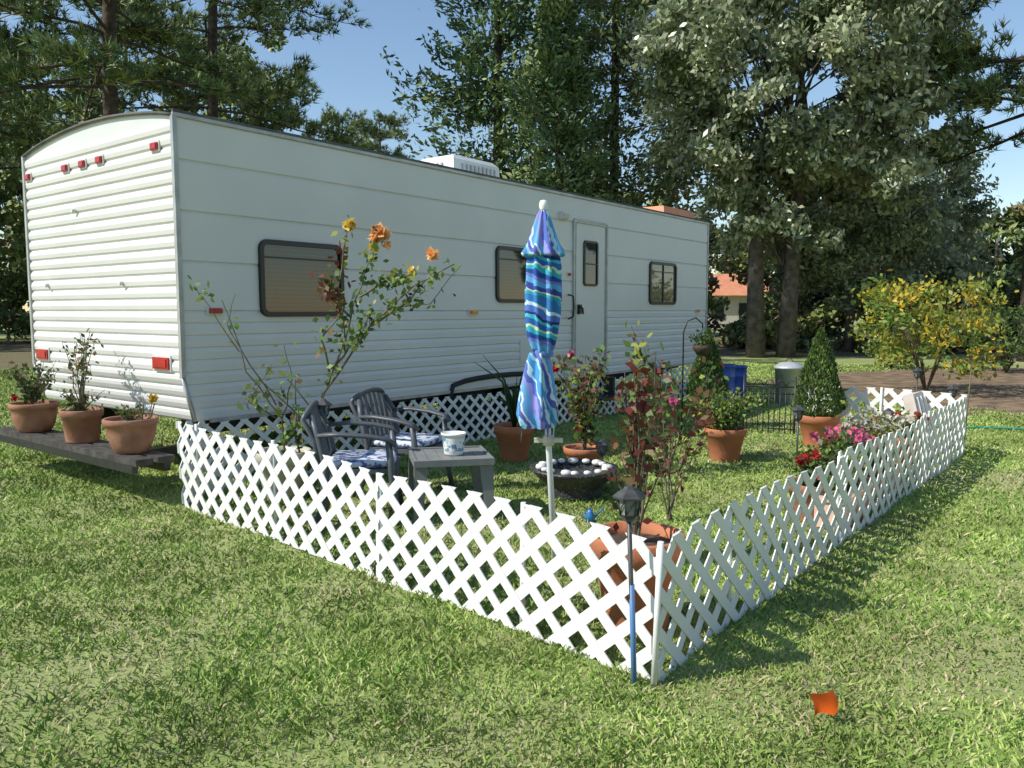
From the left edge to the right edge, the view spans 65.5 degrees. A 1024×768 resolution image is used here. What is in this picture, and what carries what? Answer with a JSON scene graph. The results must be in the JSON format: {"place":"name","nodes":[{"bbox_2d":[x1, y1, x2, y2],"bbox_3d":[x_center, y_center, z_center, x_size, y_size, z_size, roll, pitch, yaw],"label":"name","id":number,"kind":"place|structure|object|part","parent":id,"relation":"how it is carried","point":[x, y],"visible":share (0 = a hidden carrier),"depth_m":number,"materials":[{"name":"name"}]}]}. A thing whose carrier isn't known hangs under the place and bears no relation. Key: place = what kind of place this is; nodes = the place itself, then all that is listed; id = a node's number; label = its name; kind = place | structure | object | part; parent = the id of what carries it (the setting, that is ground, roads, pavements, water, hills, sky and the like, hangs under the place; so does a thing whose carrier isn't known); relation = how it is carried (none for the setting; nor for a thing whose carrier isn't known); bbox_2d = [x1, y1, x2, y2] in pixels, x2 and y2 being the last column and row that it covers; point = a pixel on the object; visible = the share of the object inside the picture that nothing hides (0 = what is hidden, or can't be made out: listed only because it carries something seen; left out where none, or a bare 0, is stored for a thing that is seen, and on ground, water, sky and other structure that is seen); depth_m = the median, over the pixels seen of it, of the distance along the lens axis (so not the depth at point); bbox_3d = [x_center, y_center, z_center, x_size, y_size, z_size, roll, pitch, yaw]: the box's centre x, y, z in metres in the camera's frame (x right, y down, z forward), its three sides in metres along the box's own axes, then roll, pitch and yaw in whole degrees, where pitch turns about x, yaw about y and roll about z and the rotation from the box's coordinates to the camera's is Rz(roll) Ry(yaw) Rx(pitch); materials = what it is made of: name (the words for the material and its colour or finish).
{"place":"outdoors","nodes":[
{"label":"outdoors","id":0,"kind":"place"},
{"bbox_2d":[0,351,33,369],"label":"leaf litter ground","id":1,"kind":"structure","parent":0,"point":[18,358],"depth_m":22.93,"materials":[{"name":"beige soil"}]},
{"bbox_2d":[0,0,136,342],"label":"hardwood tree","id":2,"kind":"object","parent":1,"relation":"on","point":[9,282],"visible":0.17,"depth_m":33.89,"materials":[{"name":"green plant"}]},
{"bbox_2d":[0,335,1015,356],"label":"leaf litter ground","id":3,"kind":"structure","parent":0,"point":[21,345],"depth_m":28.06,"materials":[{"name":"brown soil"}]},
{"bbox_2d":[0,313,1023,767],"bbox_3d":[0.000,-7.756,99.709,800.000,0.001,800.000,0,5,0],"label":"ground","id":4,"kind":"structure","parent":0,"point":[274,763],"depth_m":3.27,"materials":[{"name":"green plant"}]},
{"bbox_2d":[0,0,100,180],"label":"pine tree","id":5,"kind":"object","parent":4,"relation":"on","point":[26,123],"visible":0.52,"depth_m":25.35,"materials":[{"name":"green plant"}]},
{"bbox_2d":[0,0,322,132],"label":"pine tree","id":6,"kind":"object","parent":4,"relation":"on","point":[116,35],"visible":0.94,"depth_m":20.85,"materials":[{"name":"green plant"}]},
{"bbox_2d":[0,0,373,147],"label":"pine tree","id":7,"kind":"object","parent":4,"relation":"on","point":[213,32],"visible":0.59,"depth_m":27.54,"materials":[{"name":"green plant"}]},
{"bbox_2d":[175,421,206,505],"bbox_3d":[-2.353,0.555,5.872,0.038,0.619,0.391,0,5,5],"label":"lattice fence","id":8,"kind":"object","parent":4,"relation":"on","point":[201,424],"visible":0.48,"depth_m":5.83,"materials":[{"name":"white plastic"}]},
{"bbox_2d":[137,29,301,131],"bbox_3d":[-14.859,-9.782,39.542,9.580,15.253,10.575,0,5,0],"label":"hardwood tree","id":9,"kind":"object","parent":4,"relation":"on","point":[281,42],"visible":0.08,"depth_m":37.90,"materials":[{"name":"green plant"}]},
{"bbox_2d":[187,275,311,500],"bbox_3d":[-1.922,0.033,5.892,0.855,1.662,0.500,0,5,0],"label":"leggy rose bush","id":10,"kind":"object","parent":4,"relation":"on","point":[290,464],"visible":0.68,"depth_m":5.82,"materials":[{"name":"green plant"}]},
{"bbox_2d":[318,398,331,511],"bbox_3d":[-1.300,0.522,5.521,0.124,0.850,0.107,0,5,0],"label":"solar lantern","id":11,"kind":"object","parent":4,"relation":"on","point":[324,404],"visible":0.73,"depth_m":5.46,"materials":[{"name":"black glass"}]},
{"bbox_2d":[316,102,372,148],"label":"pine tree","id":12,"kind":"object","parent":4,"relation":"on","point":[358,125],"visible":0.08,"depth_m":57.95,"materials":[{"name":"green plant"}]},
{"bbox_2d":[300,400,403,530],"bbox_3d":[-1.046,0.513,5.304,0.638,0.819,0.604,-1,5,-6],"label":"patio chair","id":13,"kind":"object","parent":4,"relation":"on","point":[321,434],"visible":0.87,"depth_m":5.11,"materials":[{"name":"grey plastic"}]},
{"bbox_2d":[0,108,709,473],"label":"travel trailer","id":14,"kind":"object","parent":4,"relation":"on","point":[134,220],"visible":0.71,"depth_m":6.98,"materials":[{"name":"white metal"}]},
{"bbox_2d":[2,360,66,432],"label":"potted plant","id":15,"kind":"object","parent":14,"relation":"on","point":[33,413],"visible":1,"depth_m":6.83,"materials":[{"name":"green plant"}]},
{"bbox_2d":[57,328,109,443],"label":"potted plant","id":16,"kind":"object","parent":14,"relation":"on","point":[81,422],"visible":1,"depth_m":6.29,"materials":[{"name":"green plant"}]},
{"bbox_2d":[102,393,158,453],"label":"potted plant","id":17,"kind":"object","parent":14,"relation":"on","point":[130,433],"visible":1,"depth_m":5.79,"materials":[{"name":"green plant"}]},
{"bbox_3d":[-1.770,-0.887,6.753,0.038,0.630,0.869,4,7,38],"label":"window rear","id":18,"kind":"part","parent":14,"relation":"part of","materials":[{"name":"black"}]},
{"bbox_3d":[0.099,-1.246,9.139,0.038,0.630,0.905,4,7,38],"label":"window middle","id":19,"kind":"part","parent":14,"relation":"part of","materials":[{"name":"black"}]},
{"bbox_3d":[1.013,-1.135,10.275,0.112,1.940,0.932,4,7,38],"label":"door","id":20,"kind":"part","parent":14,"relation":"part of","materials":[{"name":"white metal"}]},
{"bbox_3d":[2.258,-1.501,11.910,0.038,0.630,0.860,4,7,38],"label":"window front","id":21,"kind":"part","parent":14,"relation":"part of","materials":[{"name":"black"}]},
{"bbox_2d":[254,215,460,487],"bbox_3d":[-1.117,-0.184,5.843,1.538,2.098,0.313,1,5,6],"label":"peach rose bush","id":22,"kind":"object","parent":4,"relation":"on","point":[379,233],"visible":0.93,"depth_m":5.78,"materials":[{"name":"green plant"}]},
{"bbox_2d":[350,109,413,158],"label":"pine tree","id":23,"kind":"object","parent":4,"relation":"on","point":[374,132],"visible":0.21,"depth_m":59.70,"materials":[{"name":"green plant"}]},
{"bbox_2d":[349,387,454,498],"bbox_3d":[-0.843,0.442,6.083,0.638,0.819,0.604,2,6,22],"label":"patio chair","id":24,"kind":"object","parent":4,"relation":"on","point":[412,438],"visible":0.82,"depth_m":6.04,"materials":[{"name":"grey plastic"}]},
{"bbox_2d":[178,421,656,680],"bbox_3d":[-0.890,0.720,4.340,3.968,0.673,0.073,5,7,43],"label":"lattice fence","id":25,"kind":"object","parent":4,"relation":"on","point":[381,492],"visible":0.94,"depth_m":3.82,"materials":[{"name":"white plastic"}]},
{"bbox_2d":[408,445,494,523],"bbox_3d":[-0.430,0.687,5.506,0.543,0.425,0.519,-1,5,-12],"label":"side table","id":26,"kind":"object","parent":4,"relation":"on","point":[480,460],"visible":0.81,"depth_m":5.32,"materials":[{"name":"grey plastic"}]},
{"bbox_2d":[441,431,465,455],"bbox_3d":[-0.400,0.407,5.460,0.174,0.150,0.174,0,5,0],"label":"plastic tub","id":27,"kind":"object","parent":26,"relation":"on","point":[453,443],"visible":1,"depth_m":5.40,"materials":[{"name":"white plastic"}]},
{"bbox_2d":[205,366,705,490],"bbox_3d":[0.468,0.251,9.639,0.065,0.556,9.080,4,7,38],"label":"lattice skirting","id":28,"kind":"object","parent":4,"relation":"on","point":[248,423],"visible":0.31,"depth_m":8.03,"materials":[{"name":"white plastic"}]},
{"bbox_2d":[380,0,612,188],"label":"cedar tree","id":29,"kind":"object","parent":4,"relation":"on","point":[499,140],"visible":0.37,"depth_m":27.51,"materials":[{"name":"green plant"}]},
{"bbox_2d":[475,357,533,462],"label":"potted snake plant","id":30,"kind":"object","parent":4,"relation":"on","point":[513,445],"visible":0.82,"depth_m":7.38,"materials":[{"name":"brown plant"}]},
{"bbox_2d":[0,243,1022,352],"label":"understory shrubs","id":31,"kind":"object","parent":4,"relation":"on","point":[811,320],"visible":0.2,"depth_m":30.04,"materials":[{"name":"green plant"}]},
{"bbox_2d":[0,97,1023,334],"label":"distant tree line","id":32,"kind":"object","parent":4,"relation":"on","point":[1011,225],"visible":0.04,"depth_m":43.63,"materials":[{"name":"green plant"}]},
{"bbox_2d":[516,200,565,577],"bbox_3d":[0.139,0.094,4.122,0.256,2.061,0.239,-4,6,-35],"label":"patio umbrella","id":33,"kind":"object","parent":4,"relation":"on","point":[543,251],"visible":0.99,"depth_m":4.04,"materials":[{"name":"fabric"}]},
{"bbox_2d":[502,0,630,201],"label":"cedar tree","id":34,"kind":"object","parent":4,"relation":"on","point":[570,78],"visible":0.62,"depth_m":24.75,"materials":[{"name":"green plant"}]},
{"bbox_2d":[529,457,617,501],"bbox_3d":[0.470,0.724,6.048,0.673,0.252,0.672,0,5,0],"label":"bird bath planter","id":35,"kind":"object","parent":4,"relation":"on","point":[574,478],"visible":0.84,"depth_m":5.87,"materials":[{"name":"black stone"}]},
{"bbox_2d":[551,344,610,459],"bbox_3d":[0.558,0.222,6.785,0.615,1.117,0.787,0,5,0],"label":"rose bush","id":36,"kind":"object","parent":4,"relation":"on","point":[584,422],"visible":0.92,"depth_m":6.75,"materials":[{"name":"green plant"}]},
{"bbox_2d":[581,508,603,522],"bbox_3d":[0.534,0.871,5.302,0.157,0.095,0.064,0,5,0],"label":"watering can","id":37,"kind":"object","parent":4,"relation":"on","point":[590,516],"visible":0.98,"depth_m":5.28,"materials":[{"name":"blue plastic"}]},
{"bbox_2d":[594,439,609,460],"bbox_3d":[0.720,0.653,6.387,0.124,0.430,0.107,0,5,0],"label":"solar lantern","id":38,"kind":"object","parent":4,"relation":"on","point":[601,445],"visible":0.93,"depth_m":6.35,"materials":[{"name":"black glass"}]},
{"bbox_2d":[508,0,719,303],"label":"cedar tree","id":39,"kind":"object","parent":4,"relation":"on","point":[619,48],"visible":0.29,"depth_m":29.17,"materials":[{"name":"green plant"}]},
{"bbox_2d":[613,485,645,686],"bbox_3d":[0.430,0.776,2.953,0.124,0.815,0.107,0,5,0],"label":"solar lantern","id":40,"kind":"object","parent":4,"relation":"on","point":[629,498],"visible":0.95,"depth_m":2.93,"materials":[{"name":"black metal"}]},
{"bbox_2d":[590,342,685,638],"bbox_3d":[0.550,0.446,3.475,0.415,1.275,0.415,5,7,45],"label":"potted rose bush","id":41,"kind":"object","parent":4,"relation":"on","point":[653,533],"visible":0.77,"depth_m":3.40,"materials":[{"name":"orange plant"}]},
{"bbox_2d":[651,541,663,687],"bbox_3d":[0.538,0.871,2.954,0.042,0.586,0.024,0,5,0],"label":"fence post","id":42,"kind":"object","parent":4,"relation":"on","point":[657,607],"visible":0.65,"depth_m":2.94,"materials":[{"name":"white plastic"}]},
{"bbox_2d":[626,371,715,521],"bbox_3d":[1.062,0.418,5.215,0.512,1.018,0.592,2,6,25],"label":"rose bush","id":43,"kind":"object","parent":4,"relation":"on","point":[673,401],"visible":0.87,"depth_m":5.25,"materials":[{"name":"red plant"}]},
{"bbox_2d":[623,320,728,473],"bbox_3d":[1.377,0.120,6.771,0.897,1.326,0.469,2,6,18],"label":"rose bush","id":44,"kind":"object","parent":4,"relation":"on","point":[638,353],"visible":0.55,"depth_m":6.81,"materials":[{"name":"green plant"}]},
{"bbox_2d":[681,317,716,429],"bbox_3d":[2.184,-0.068,9.329,0.386,1.428,0.320,0,5,0],"label":"shepherd hook","id":45,"kind":"object","parent":4,"relation":"on","point":[701,347],"visible":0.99,"depth_m":9.27,"materials":[{"name":"black metal"}]},
{"bbox_2d":[686,328,729,428],"bbox_3d":[2.345,-0.075,9.528,0.521,1.206,0.537,0,5,0],"label":"potted arborvitae","id":46,"kind":"object","parent":4,"relation":"on","point":[699,365],"visible":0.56,"depth_m":9.43,"materials":[{"name":"plant"}]},
{"bbox_2d":[706,363,735,402],"bbox_3d":[3.050,0.022,11.651,0.432,0.624,0.432,0,5,0],"label":"blue barrel","id":47,"kind":"object","parent":4,"relation":"on","point":[729,370],"visible":0.21,"depth_m":11.47,"materials":[{"name":"plastic"}]},
{"bbox_2d":[683,385,772,462],"bbox_3d":[2.009,0.341,7.495,0.865,0.749,0.786,0,5,0],"label":"potted shrub","id":48,"kind":"object","parent":4,"relation":"on","point":[725,441],"visible":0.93,"depth_m":7.37,"materials":[{"name":"green plant"}]},
{"bbox_2d":[734,365,747,400],"bbox_3d":[3.450,-0.007,12.351,0.384,0.554,0.384,0,5,0],"label":"blue barrel","id":49,"kind":"object","parent":4,"relation":"on","point":[740,371],"visible":0.33,"depth_m":12.18,"materials":[{"name":"plastic"}]},
{"bbox_2d":[742,375,796,434],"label":"wrought iron gate","id":50,"kind":"structure","parent":4,"relation":"on","point":[780,393],"depth_m":9.10,"materials":[{"name":"black metal"}]},
{"bbox_2d":[774,358,803,405],"bbox_3d":[4.150,-0.038,11.947,0.446,0.690,0.446,0,5,0],"label":"trash can","id":51,"kind":"object","parent":4,"relation":"on","point":[786,372],"visible":0.82,"depth_m":11.80,"materials":[{"name":"metal"}]},
{"bbox_2d":[791,405,805,476],"bbox_3d":[2.390,0.506,6.674,0.124,0.670,0.107,0,5,0],"label":"solar lantern","id":52,"kind":"object","parent":4,"relation":"on","point":[798,411],"visible":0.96,"depth_m":6.64,"materials":[{"name":"black glass"}]},
{"bbox_2d":[620,0,994,357],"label":"oak tree","id":53,"kind":"object","parent":4,"relation":"on","point":[796,154],"visible":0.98,"depth_m":21.49,"materials":[{"name":"green plant"}]},
{"bbox_2d":[656,394,967,682],"bbox_3d":[2.461,0.640,5.359,0.082,0.645,6.142,4,7,39],"label":"lattice fence","id":54,"kind":"object","parent":4,"relation":"on","point":[841,471],"visible":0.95,"depth_m":4.04,"materials":[{"name":"white plastic"}]},
{"bbox_2d":[788,441,835,521],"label":"potted geranium","id":55,"kind":"object","parent":4,"relation":"on","point":[807,461],"visible":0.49,"depth_m":5.25,"materials":[{"name":"plant"}]},
{"bbox_2d":[791,327,847,447],"bbox_3d":[3.197,0.025,8.233,0.545,1.242,0.545,0,5,0],"label":"potted arborvitae","id":56,"kind":"object","parent":4,"relation":"on","point":[817,419],"visible":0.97,"depth_m":8.12,"materials":[{"name":"plant"}]},
{"bbox_2d":[809,686,837,721],"bbox_3d":[1.055,1.117,2.704,0.090,0.180,0.040,0,5,0],"label":"marking flag","id":57,"kind":"object","parent":4,"relation":"on","point":[826,703],"visible":0.93,"depth_m":2.70,"materials":[{"name":"orange plastic"}]},
{"bbox_2d":[811,459,873,530],"bbox_3d":[2.206,0.698,5.332,0.281,0.414,0.719,4,7,39],"label":"flower trough","id":58,"kind":"object","parent":4,"relation":"on","point":[827,504],"visible":0.24,"depth_m":5.16,"materials":[{"name":"orange ceramic"}]},
{"bbox_2d":[809,424,876,481],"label":"potted geranium","id":59,"kind":"object","parent":4,"relation":"on","point":[859,436],"visible":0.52,"depth_m":5.57,"materials":[{"name":"plant"}]},
{"bbox_2d":[833,425,877,476],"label":"potted geranium","id":60,"kind":"object","parent":4,"relation":"on","point":[873,439],"visible":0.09,"depth_m":5.75,"materials":[{"name":"plant"}]},
{"bbox_2d":[763,169,963,351],"bbox_3d":[11.452,-4.123,26.659,7.048,6.337,5.191,0,5,0],"label":"oak tree","id":61,"kind":"object","parent":4,"relation":"on","point":[895,240],"visible":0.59,"depth_m":25.63,"materials":[{"name":"green plant"}]},
{"bbox_2d":[835,414,895,449],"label":"potted white flowers","id":62,"kind":"object","parent":4,"relation":"on","point":[881,429],"visible":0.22,"depth_m":6.36,"materials":[{"name":"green plant"}]},
{"bbox_2d":[862,434,900,506],"bbox_3d":[2.747,0.628,5.913,0.288,0.447,0.720,4,7,39],"label":"flower trough","id":63,"kind":"object","parent":4,"relation":"on","point":[883,470],"visible":0.16,"depth_m":5.81,"materials":[{"name":"orange ceramic"}]},
{"bbox_2d":[840,400,928,465],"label":"potted white flowers","id":64,"kind":"object","parent":4,"relation":"on","point":[900,420],"depth_m":6.84,"materials":[{"name":"white plant"}]},
{"bbox_2d":[747,367,1023,417],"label":"pine straw bed","id":65,"kind":"object","parent":4,"relation":"on","point":[1002,391],"visible":0.54,"depth_m":14.95,"materials":[{"name":"brown plant"}]},
{"bbox_2d":[850,269,1018,390],"bbox_3d":[7.066,-0.898,13.540,2.679,2.125,2.682,0,5,0],"label":"golden shrub","id":66,"kind":"object","parent":65,"relation":"on","point":[964,322],"visible":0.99,"depth_m":13.37,"materials":[{"name":"yellow plant"}]},
{"bbox_2d":[956,304,1023,372],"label":"green shrub","id":67,"kind":"object","parent":65,"relation":"on","point":[1005,362],"visible":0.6,"depth_m":17.80,"materials":[{"name":"green plant"}]},
{"bbox_2d":[806,386,965,451],"bbox_3d":[3.811,0.365,8.248,1.571,0.665,0.061,5,7,43],"label":"lattice fence","id":68,"kind":"object","parent":4,"relation":"on","point":[895,396],"visible":0.25,"depth_m":8.21,"materials":[{"name":"white plastic"}]},
{"bbox_2d":[883,408,894,415],"bbox_3d":[3.500,0.497,7.427,0.124,0.550,0.107,0,5,0],"label":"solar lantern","id":69,"kind":"object","parent":4,"relation":"on","point":[891,411],"visible":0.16,"depth_m":7.38,"materials":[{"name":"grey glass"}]},
{"bbox_2d":[846,316,942,368],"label":"green shrub","id":70,"kind":"object","parent":4,"relation":"on","point":[876,345],"visible":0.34,"depth_m":19.32,"materials":[{"name":"green plant"}]},
{"bbox_2d":[813,129,1007,308],"bbox_3d":[14.750,-5.384,29.783,6.760,8.289,6.497,0,5,0],"label":"oak tree","id":71,"kind":"object","parent":4,"relation":"on","point":[960,181],"visible":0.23,"depth_m":28.36,"materials":[{"name":"green plant"}]},
{"bbox_2d":[913,367,921,391],"bbox_3d":[4.900,0.182,9.657,0.124,0.770,0.107,0,5,0],"label":"solar lantern","id":72,"kind":"object","parent":4,"relation":"on","point":[917,371],"visible":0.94,"depth_m":9.61,"materials":[{"name":"black glass"}]},
{"bbox_2d":[902,391,936,453],"bbox_3d":[4.008,0.387,7.811,0.267,0.606,0.420,4,7,38],"label":"wooden board box","id":73,"kind":"object","parent":4,"relation":"on","point":[914,402],"visible":0.41,"depth_m":7.69,"materials":[{"name":"paint"}]},
{"bbox_2d":[862,0,1023,361],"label":"pine tree","id":74,"kind":"object","parent":4,"relation":"on","point":[983,93],"visible":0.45,"depth_m":21.44,"materials":[{"name":"green plant"}]},
{"bbox_2d":[947,385,958,446],"bbox_3d":[4.450,0.358,8.067,0.124,0.710,0.107,0,5,0],"label":"solar lantern","id":75,"kind":"object","parent":4,"relation":"on","point":[952,389],"visible":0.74,"depth_m":8.02,"materials":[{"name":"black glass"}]},
{"bbox_2d":[964,362,971,440],"bbox_3d":[4.520,0.278,7.908,0.051,1.000,0.011,0,5,0],"label":"metal stake","id":76,"kind":"object","parent":4,"relation":"on","point":[968,397],"visible":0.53,"depth_m":7.89,"materials":[{"name":"grey metal"}]},
{"bbox_2d":[953,427,1023,429],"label":"garden hose","id":77,"kind":"object","parent":4,"relation":"on","point":[993,428],"visible":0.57,"depth_m":9.35,"materials":[{"name":"teal rubber"}]},
{"bbox_2d":[0,0,1023,312],"label":"sky","id":78,"kind":"structure","parent":0,"point":[351,71],"materials":[{"name":"blue"}]},
{"bbox_2d":[708,274,774,329],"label":"brick house","id":79,"kind":"structure","parent":0,"point":[735,291],"depth_m":57.78,"materials":[{"name":"orange brick"}]}
]}

